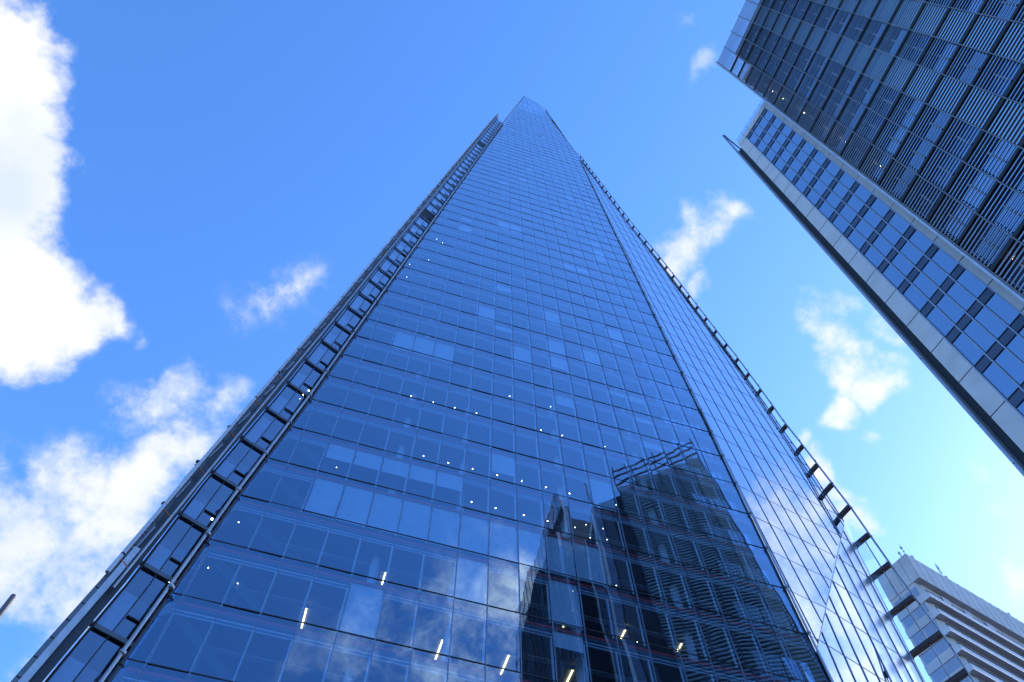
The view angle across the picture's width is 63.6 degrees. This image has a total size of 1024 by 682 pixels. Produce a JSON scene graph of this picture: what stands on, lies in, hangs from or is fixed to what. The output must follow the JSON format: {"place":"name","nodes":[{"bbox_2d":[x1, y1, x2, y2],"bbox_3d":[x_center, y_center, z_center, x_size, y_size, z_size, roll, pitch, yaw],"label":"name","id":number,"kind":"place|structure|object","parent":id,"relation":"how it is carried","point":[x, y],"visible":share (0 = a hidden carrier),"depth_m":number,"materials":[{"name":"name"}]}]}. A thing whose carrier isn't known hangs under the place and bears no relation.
{"place":"outdoors","nodes":[
{"label":"outdoors","id":0,"kind":"place"},
{"bbox_2d":[0,0,1023,681],"label":"sky","id":1,"kind":"structure","parent":0,"point":[188,188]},
{"bbox_2d":[877,546,1023,681],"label":"concrete tower","id":2,"kind":"structure","parent":0,"point":[985,639],"depth_m":171.45,"materials":[{"name":"concrete"}]},
{"bbox_2d":[903,613,916,628],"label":"window","id":3,"kind":"structure","parent":2,"relation":"in","point":[908,621],"depth_m":171.44,"materials":[{"name":"blue glass"}]},
{"bbox_2d":[905,587,918,597],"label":"window","id":4,"kind":"structure","parent":2,"relation":"in","point":[914,590],"depth_m":174.40,"materials":[{"name":"glass"}]},
{"bbox_2d":[912,631,925,645],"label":"window","id":5,"kind":"structure","parent":2,"relation":"in","point":[917,638],"depth_m":167.39,"materials":[{"name":"blue glass"}]},
{"bbox_2d":[914,603,928,619],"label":"window","id":6,"kind":"structure","parent":2,"relation":"in","point":[919,613],"depth_m":170.19,"materials":[{"name":"blue glass"}]},
{"bbox_2d":[921,648,935,664],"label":"window","id":7,"kind":"structure","parent":2,"relation":"in","point":[929,655],"depth_m":163.19,"materials":[{"name":"blue glass"}]},
{"bbox_2d":[923,620,936,636],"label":"window","id":8,"kind":"structure","parent":2,"relation":"in","point":[929,629],"depth_m":166.17,"materials":[{"name":"blue glass"}]},
{"bbox_2d":[931,666,946,681],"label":"window","id":9,"kind":"structure","parent":2,"relation":"in","point":[939,674],"depth_m":159.10,"materials":[{"name":"blue glass"}]},
{"bbox_2d":[933,639,948,655],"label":"window","id":10,"kind":"structure","parent":2,"relation":"in","point":[941,646],"depth_m":161.92,"materials":[{"name":"blue glass"}]},
{"bbox_2d":[944,656,959,674],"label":"window","id":11,"kind":"structure","parent":2,"relation":"in","point":[953,664],"depth_m":157.82,"materials":[{"name":"blue glass"}]},
{"bbox_2d":[925,589,1023,646],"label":"ribbon window","id":12,"kind":"structure","parent":2,"relation":"in","point":[925,589],"depth_m":178.27,"materials":[{"name":"glass"}]},
{"bbox_2d":[935,606,1023,657],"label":"ribbon window","id":13,"kind":"structure","parent":2,"relation":"in","point":[935,606],"depth_m":173.53,"materials":[{"name":"blue glass"}]},
{"bbox_2d":[945,623,1023,668],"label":"ribbon window","id":14,"kind":"structure","parent":2,"relation":"in","point":[945,623],"depth_m":168.99,"materials":[{"name":"glass"}]},
{"bbox_2d":[967,659,1006,681],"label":"ribbon window","id":15,"kind":"structure","parent":2,"relation":"in","point":[974,664],"depth_m":159.33,"materials":[{"name":"blue glass"}]},
{"bbox_2d":[955,640,1023,679],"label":"ribbon window","id":16,"kind":"structure","parent":2,"relation":"in","point":[955,640],"depth_m":164.43,"materials":[{"name":"blue glass"}]},
{"label":"ground","id":17,"kind":"structure","parent":0,"visible":0},
{"bbox_2d":[0,594,15,617],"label":"flag pole","id":18,"kind":"object","parent":17,"relation":"on","point":[7,603],"visible":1,"depth_m":22.66,"materials":[{"name":"metal"}]},
{"bbox_2d":[11,96,974,681],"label":"glass tower","id":19,"kind":"structure","parent":17,"relation":"on","point":[517,420],"depth_m":54.55,"materials":[{"name":"glass"}]},
{"bbox_2d":[374,269,392,281],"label":"slot window","id":20,"kind":"structure","parent":19,"relation":"in","point":[379,272],"depth_m":83.20,"materials":[{"name":"blue glass"}]},
{"bbox_2d":[379,257,400,276],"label":"slot window","id":21,"kind":"structure","parent":19,"relation":"in","point":[393,268],"depth_m":86.04,"materials":[{"name":"blue glass"}]},
{"bbox_2d":[388,249,407,266],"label":"slot window","id":22,"kind":"structure","parent":19,"relation":"in","point":[395,253],"depth_m":89.82,"materials":[{"name":"blue glass"}]},
{"bbox_2d":[396,240,413,256],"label":"slot window","id":23,"kind":"structure","parent":19,"relation":"in","point":[402,244],"depth_m":93.74,"materials":[{"name":"blue glass"}]},
{"bbox_2d":[403,231,420,247],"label":"slot window","id":24,"kind":"structure","parent":19,"relation":"in","point":[409,235],"depth_m":97.58,"materials":[{"name":"blue glass"}]},
{"bbox_2d":[409,223,425,238],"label":"slot window","id":25,"kind":"structure","parent":19,"relation":"in","point":[415,227],"depth_m":101.37,"materials":[{"name":"blue glass"}]},
{"bbox_2d":[415,217,430,230],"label":"slot window","id":26,"kind":"structure","parent":19,"relation":"in","point":[420,220],"depth_m":105.13,"materials":[{"name":"blue glass"}]},
{"bbox_2d":[421,210,435,223],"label":"slot window","id":27,"kind":"structure","parent":19,"relation":"in","point":[426,213],"depth_m":108.94,"materials":[{"name":"glass"}]},
{"bbox_2d":[426,203,440,215],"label":"slot window","id":28,"kind":"structure","parent":19,"relation":"in","point":[430,207],"depth_m":112.89,"materials":[{"name":"blue glass"}]},
{"bbox_2d":[432,197,444,208],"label":"slot window","id":29,"kind":"structure","parent":19,"relation":"in","point":[435,201],"depth_m":116.87,"materials":[{"name":"blue glass"}]},
{"bbox_2d":[436,192,448,202],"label":"slot window","id":30,"kind":"structure","parent":19,"relation":"in","point":[439,196],"depth_m":120.45,"materials":[{"name":"blue glass"}]},
{"bbox_2d":[440,187,452,198],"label":"slot window","id":31,"kind":"structure","parent":19,"relation":"in","point":[443,190],"depth_m":124.21,"materials":[{"name":"blue glass"}]},
{"bbox_2d":[444,182,455,193],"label":"slot window","id":32,"kind":"structure","parent":19,"relation":"in","point":[447,185],"depth_m":128.09,"materials":[{"name":"blue glass"}]},
{"bbox_2d":[448,178,457,186],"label":"slot window","id":33,"kind":"structure","parent":19,"relation":"in","point":[451,180],"depth_m":132.14,"materials":[{"name":"blue glass"}]},
{"bbox_2d":[452,173,462,183],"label":"slot window","id":34,"kind":"structure","parent":19,"relation":"in","point":[454,176],"depth_m":135.85,"materials":[{"name":"blue glass"}]},
{"bbox_2d":[455,169,464,179],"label":"slot window","id":35,"kind":"structure","parent":19,"relation":"in","point":[457,172],"depth_m":139.72,"materials":[{"name":"blue glass"}]},
{"bbox_2d":[458,166,466,176],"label":"slot window","id":36,"kind":"structure","parent":19,"relation":"in","point":[460,168],"depth_m":143.49,"materials":[{"name":"blue glass"}]},
{"bbox_2d":[366,96,922,681],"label":"window panes","id":37,"kind":"structure","parent":19,"relation":"in","point":[410,321],"depth_m":83.82,"materials":[{"name":"blue glass"}]},
{"bbox_2d":[670,438,693,453],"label":"inner window","id":38,"kind":"structure","parent":19,"relation":"in","point":[683,443],"depth_m":68.88,"materials":[{"name":"blue glass"}]},
{"bbox_2d":[680,463,704,480],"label":"inner window","id":39,"kind":"structure","parent":19,"relation":"in","point":[693,469],"depth_m":65.06,"materials":[{"name":"blue glass"}]},
{"bbox_2d":[690,443,712,458],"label":"inner window","id":40,"kind":"structure","parent":19,"relation":"in","point":[705,449],"depth_m":69.07,"materials":[{"name":"blue glass"}]},
{"bbox_2d":[691,491,715,510],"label":"inner window","id":41,"kind":"structure","parent":19,"relation":"in","point":[708,499],"depth_m":61.24,"materials":[{"name":"blue glass"}]},
{"bbox_2d":[701,469,724,485],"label":"inner window","id":42,"kind":"structure","parent":19,"relation":"in","point":[716,475],"depth_m":65.30,"materials":[{"name":"blue glass"}]},
{"bbox_2d":[703,523,730,542],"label":"inner window","id":43,"kind":"structure","parent":19,"relation":"in","point":[720,531],"depth_m":57.44,"materials":[{"name":"blue glass"}]},
{"bbox_2d":[713,497,738,516],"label":"inner window","id":44,"kind":"structure","parent":19,"relation":"in","point":[728,504],"depth_m":61.46,"materials":[{"name":"blue glass"}]},
{"bbox_2d":[717,559,746,582],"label":"inner window","id":45,"kind":"structure","parent":19,"relation":"in","point":[736,569],"depth_m":53.61,"materials":[{"name":"blue glass"}]},
{"bbox_2d":[727,529,754,549],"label":"inner window","id":46,"kind":"structure","parent":19,"relation":"in","point":[744,538],"depth_m":57.65,"materials":[{"name":"blue glass"}]},
{"bbox_2d":[733,601,766,628],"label":"inner window","id":47,"kind":"structure","parent":19,"relation":"in","point":[754,614],"depth_m":49.77,"materials":[{"name":"blue glass"}]},
{"bbox_2d":[742,566,773,589],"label":"inner window","id":48,"kind":"structure","parent":19,"relation":"in","point":[761,575],"depth_m":53.83,"materials":[{"name":"blue glass"}]},
{"bbox_2d":[751,649,788,681],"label":"inner window","id":49,"kind":"structure","parent":19,"relation":"in","point":[775,665],"depth_m":45.94,"materials":[{"name":"blue glass"}]},
{"bbox_2d":[760,608,794,635],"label":"inner window","id":50,"kind":"structure","parent":19,"relation":"in","point":[781,619],"depth_m":49.99,"materials":[{"name":"blue glass"}]},
{"bbox_2d":[780,656,814,681],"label":"inner window","id":51,"kind":"structure","parent":19,"relation":"in","point":[803,669],"depth_m":46.31,"materials":[{"name":"blue glass"}]},
{"bbox_2d":[716,0,1023,476],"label":"office building","id":52,"kind":"structure","parent":17,"relation":"on","point":[880,152],"depth_m":47.12,"materials":[{"name":"glass"}]},
{"bbox_2d":[747,131,757,143],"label":"window","id":53,"kind":"structure","parent":52,"relation":"in","point":[752,137],"depth_m":78.27,"materials":[{"name":"blue glass"}]},
{"bbox_2d":[752,124,762,135],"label":"window","id":54,"kind":"structure","parent":52,"relation":"in","point":[756,129],"depth_m":78.00,"materials":[{"name":"blue glass"}]},
{"bbox_2d":[755,139,766,152],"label":"window","id":55,"kind":"structure","parent":52,"relation":"in","point":[759,144],"depth_m":75.51,"materials":[{"name":"blue glass"}]},
{"bbox_2d":[756,116,767,128],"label":"window","id":56,"kind":"structure","parent":52,"relation":"in","point":[761,121],"depth_m":77.59,"materials":[{"name":"blue glass"}]},
{"bbox_2d":[760,131,771,144],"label":"window","id":57,"kind":"structure","parent":52,"relation":"in","point":[764,136],"depth_m":75.20,"materials":[{"name":"blue glass"}]},
{"bbox_2d":[761,108,772,120],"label":"window","id":58,"kind":"structure","parent":52,"relation":"in","point":[766,114],"depth_m":77.30,"materials":[{"name":"blue glass"}]},
{"bbox_2d":[763,147,775,161],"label":"window","id":59,"kind":"structure","parent":52,"relation":"in","point":[768,153],"depth_m":72.78,"materials":[{"name":"blue glass"}]},
{"bbox_2d":[765,123,776,136],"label":"window","id":60,"kind":"structure","parent":52,"relation":"in","point":[770,129],"depth_m":74.89,"materials":[{"name":"blue glass"}]},
{"bbox_2d":[768,139,780,152],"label":"window","id":61,"kind":"structure","parent":52,"relation":"in","point":[773,144],"depth_m":72.51,"materials":[{"name":"blue glass"}]},
{"bbox_2d":[770,116,781,128],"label":"window","id":62,"kind":"structure","parent":52,"relation":"in","point":[775,121],"depth_m":74.55,"materials":[{"name":"blue glass"}]},
{"bbox_2d":[772,155,785,170],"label":"window","id":63,"kind":"structure","parent":52,"relation":"in","point":[777,161],"depth_m":70.12,"materials":[{"name":"blue glass"}]},
{"bbox_2d":[773,131,786,144],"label":"window","id":64,"kind":"structure","parent":52,"relation":"in","point":[778,136],"depth_m":72.17,"materials":[{"name":"blue glass"}]},
{"bbox_2d":[777,148,790,162],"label":"window","id":65,"kind":"structure","parent":52,"relation":"in","point":[782,153],"depth_m":69.79,"materials":[{"name":"blue glass"}]},
{"bbox_2d":[778,123,791,136],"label":"window","id":66,"kind":"structure","parent":52,"relation":"in","point":[783,128],"depth_m":71.85,"materials":[{"name":"blue glass"}]},
{"bbox_2d":[782,165,795,180],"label":"window","id":67,"kind":"structure","parent":52,"relation":"in","point":[786,171],"depth_m":67.42,"materials":[{"name":"blue glass"}]},
{"bbox_2d":[783,139,796,153],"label":"window","id":68,"kind":"structure","parent":52,"relation":"in","point":[788,145],"depth_m":69.46,"materials":[{"name":"blue glass"}]},
{"bbox_2d":[787,157,801,172],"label":"window","id":69,"kind":"structure","parent":52,"relation":"in","point":[793,163],"depth_m":67.07,"materials":[{"name":"blue glass"}]},
{"bbox_2d":[788,131,802,145],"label":"window","id":70,"kind":"structure","parent":52,"relation":"in","point":[794,137],"depth_m":69.13,"materials":[{"name":"blue glass"}]},
{"bbox_2d":[792,175,807,192],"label":"window","id":71,"kind":"structure","parent":52,"relation":"in","point":[798,182],"depth_m":64.69,"materials":[{"name":"blue glass"}]},
{"bbox_2d":[793,148,807,163],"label":"window","id":72,"kind":"structure","parent":52,"relation":"in","point":[801,156],"depth_m":66.74,"materials":[{"name":"blue glass"}]},
{"bbox_2d":[798,167,813,183],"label":"window","id":73,"kind":"structure","parent":52,"relation":"in","point":[804,173],"depth_m":64.36,"materials":[{"name":"blue glass"}]},
{"bbox_2d":[798,139,813,154],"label":"window","id":74,"kind":"structure","parent":52,"relation":"in","point":[804,145],"depth_m":66.44,"materials":[{"name":"blue glass"}]},
{"bbox_2d":[803,186,819,204],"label":"window","id":75,"kind":"structure","parent":52,"relation":"in","point":[809,193],"depth_m":61.99,"materials":[{"name":"blue glass"}]},
{"bbox_2d":[804,158,819,174],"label":"window","id":76,"kind":"structure","parent":52,"relation":"in","point":[810,164],"depth_m":64.01,"materials":[{"name":"blue glass"}]},
{"bbox_2d":[809,177,826,195],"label":"window","id":77,"kind":"structure","parent":52,"relation":"in","point":[815,183],"depth_m":61.68,"materials":[{"name":"blue glass"}]},
{"bbox_2d":[810,149,826,165],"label":"window","id":78,"kind":"structure","parent":52,"relation":"in","point":[816,155],"depth_m":63.69,"materials":[{"name":"blue glass"}]},
{"bbox_2d":[816,198,833,217],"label":"window","id":79,"kind":"structure","parent":52,"relation":"in","point":[821,205],"depth_m":59.26,"materials":[{"name":"blue glass"}]},
{"bbox_2d":[816,168,833,185],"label":"window","id":80,"kind":"structure","parent":52,"relation":"in","point":[822,174],"depth_m":61.31,"materials":[{"name":"blue glass"}]},
{"bbox_2d":[822,158,839,176],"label":"window","id":81,"kind":"structure","parent":52,"relation":"in","point":[833,169],"depth_m":60.97,"materials":[{"name":"blue glass"}]},
{"bbox_2d":[822,189,840,208],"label":"window","id":82,"kind":"structure","parent":52,"relation":"in","point":[833,200],"depth_m":58.90,"materials":[{"name":"blue glass"}]},
{"bbox_2d":[829,179,847,198],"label":"window","id":83,"kind":"structure","parent":52,"relation":"in","point":[835,186],"depth_m":58.59,"materials":[{"name":"blue glass"}]},
{"bbox_2d":[829,212,848,232],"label":"window","id":84,"kind":"structure","parent":52,"relation":"in","point":[841,224],"depth_m":56.51,"materials":[{"name":"blue glass"}]},
{"bbox_2d":[835,169,854,188],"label":"window","id":85,"kind":"structure","parent":52,"relation":"in","point":[844,178],"depth_m":58.27,"materials":[{"name":"blue glass"}]},
{"bbox_2d":[836,202,855,222],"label":"window","id":86,"kind":"structure","parent":52,"relation":"in","point":[844,210],"depth_m":56.20,"materials":[{"name":"blue glass"}]},
{"bbox_2d":[843,192,863,212],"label":"window","id":87,"kind":"structure","parent":52,"relation":"in","point":[850,199],"depth_m":55.88,"materials":[{"name":"blue glass"}]},
{"bbox_2d":[843,226,864,248],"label":"window","id":88,"kind":"structure","parent":52,"relation":"in","point":[850,233],"depth_m":53.85,"materials":[{"name":"blue glass"}]},
{"bbox_2d":[850,182,870,202],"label":"window","id":89,"kind":"structure","parent":52,"relation":"in","point":[857,189],"depth_m":55.54,"materials":[{"name":"blue glass"}]},
{"bbox_2d":[851,216,873,238],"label":"window","id":90,"kind":"structure","parent":52,"relation":"in","point":[858,223],"depth_m":53.49,"materials":[{"name":"blue glass"}]},
{"bbox_2d":[859,205,881,227],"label":"window","id":91,"kind":"structure","parent":52,"relation":"in","point":[865,213],"depth_m":53.14,"materials":[{"name":"blue glass"}]},
{"bbox_2d":[860,242,883,266],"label":"window","id":92,"kind":"structure","parent":52,"relation":"in","point":[867,249],"depth_m":51.12,"materials":[{"name":"blue glass"}]},
{"bbox_2d":[866,195,889,217],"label":"window","id":93,"kind":"structure","parent":52,"relation":"in","point":[879,207],"depth_m":52.82,"materials":[{"name":"blue glass"}]},
{"bbox_2d":[868,231,892,256],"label":"window","id":94,"kind":"structure","parent":52,"relation":"in","point":[876,240],"depth_m":50.79,"materials":[{"name":"blue glass"}]},
{"bbox_2d":[876,220,900,245],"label":"window","id":95,"kind":"structure","parent":52,"relation":"in","point":[884,229],"depth_m":50.43,"materials":[{"name":"blue glass"}]},
{"bbox_2d":[878,260,904,287],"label":"window","id":96,"kind":"structure","parent":52,"relation":"in","point":[888,270],"depth_m":48.37,"materials":[{"name":"blue glass"}]},
{"bbox_2d":[884,210,909,234],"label":"window","id":97,"kind":"structure","parent":52,"relation":"in","point":[892,218],"depth_m":50.09,"materials":[{"name":"blue glass"}]},
{"bbox_2d":[887,248,913,275],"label":"window","id":98,"kind":"structure","parent":52,"relation":"in","point":[894,257],"depth_m":48.06,"materials":[{"name":"blue glass"}]},
{"bbox_2d":[895,237,922,264],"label":"window","id":99,"kind":"structure","parent":52,"relation":"in","point":[903,246],"depth_m":47.71,"materials":[{"name":"blue glass"}]},
{"bbox_2d":[898,280,927,310],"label":"window","id":100,"kind":"structure","parent":52,"relation":"in","point":[911,293],"depth_m":45.65,"materials":[{"name":"blue glass"}]},
{"bbox_2d":[903,226,931,252],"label":"window","id":101,"kind":"structure","parent":52,"relation":"in","point":[919,240],"depth_m":47.40,"materials":[{"name":"blue glass"}]},
{"bbox_2d":[907,268,937,298],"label":"window","id":102,"kind":"structure","parent":52,"relation":"in","point":[917,278],"depth_m":45.34,"materials":[{"name":"blue glass"}]},
{"bbox_2d":[917,256,946,285],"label":"window","id":103,"kind":"structure","parent":52,"relation":"in","point":[925,265],"depth_m":45.00,"materials":[{"name":"blue glass"}]},
{"bbox_2d":[921,302,953,335],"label":"window","id":104,"kind":"structure","parent":52,"relation":"in","point":[929,311],"depth_m":42.93,"materials":[{"name":"blue glass"}]},
{"bbox_2d":[926,244,957,273],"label":"window","id":105,"kind":"structure","parent":52,"relation":"in","point":[935,253],"depth_m":44.67,"materials":[{"name":"blue glass"}]},
{"bbox_2d":[931,290,964,323],"bbox_3d":[22.470,-1.771,42.578,0.110,2.983,0.716,25,-65,-11],"label":"window","id":106,"kind":"structure","parent":52,"relation":"in","point":[939,299],"depth_m":42.60,"materials":[{"name":"blue glass"}]},
{"bbox_2d":[940,277,975,310],"bbox_3d":[22.828,-2.400,42.249,0.110,2.983,0.715,25,-65,-11],"label":"window","id":107,"kind":"structure","parent":52,"relation":"in","point":[964,299],"depth_m":42.28,"materials":[{"name":"blue glass"}]},
{"bbox_2d":[946,327,982,364],"bbox_3d":[22.059,0.246,40.200,0.110,2.983,0.715,25,-65,-11],"label":"window","id":108,"kind":"structure","parent":52,"relation":"in","point":[959,340],"depth_m":40.23,"materials":[{"name":"blue glass"}]},
{"bbox_2d":[950,264,986,297],"bbox_3d":[23.187,-3.030,41.919,0.110,2.983,0.716,25,-65,-11],"label":"window","id":109,"kind":"structure","parent":52,"relation":"in","point":[965,278],"depth_m":41.96,"materials":[{"name":"blue glass"}]},
{"bbox_2d":[957,314,995,351],"bbox_3d":[22.417,-0.383,39.870,0.110,2.983,0.715,25,-65,-11],"label":"window","id":110,"kind":"structure","parent":52,"relation":"in","point":[970,327],"depth_m":39.90,"materials":[{"name":"blue glass"}]},
{"bbox_2d":[968,301,1006,337],"bbox_3d":[22.775,-1.012,39.541,0.110,2.983,0.715,25,-65,-11],"label":"window","id":111,"kind":"structure","parent":52,"relation":"in","point":[977,311],"depth_m":39.57,"materials":[{"name":"blue glass"}]},
{"bbox_2d":[975,356,1017,397],"bbox_3d":[22.006,1.634,37.492,0.110,2.983,0.715,25,-65,-11],"label":"window","id":112,"kind":"structure","parent":52,"relation":"in","point":[1005,385],"depth_m":37.51,"materials":[{"name":"blue glass"}]},
{"bbox_2d":[979,288,1018,324],"bbox_3d":[23.134,-1.641,39.212,0.110,2.983,0.715,25,-65,-11],"label":"window","id":113,"kind":"structure","parent":52,"relation":"in","point":[1005,311],"depth_m":39.23,"materials":[{"name":"blue glass"}]},
{"bbox_2d":[987,342,1023,383],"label":"window","id":114,"kind":"structure","parent":52,"relation":"in","point":[1000,355],"depth_m":37.27,"materials":[{"name":"blue glass"}]},
{"bbox_2d":[999,328,1023,361],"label":"window","id":115,"kind":"structure","parent":52,"relation":"in","point":[1009,339],"depth_m":37.41,"materials":[{"name":"blue glass"}]},
{"bbox_2d":[1009,388,1023,414],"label":"window","id":116,"kind":"structure","parent":52,"relation":"in","point":[1017,400],"depth_m":35.74,"materials":[{"name":"blue glass"}]},
{"bbox_2d":[1011,314,1023,336],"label":"window","id":117,"kind":"structure","parent":52,"relation":"in","point":[1018,325],"depth_m":37.51,"materials":[{"name":"blue glass"}]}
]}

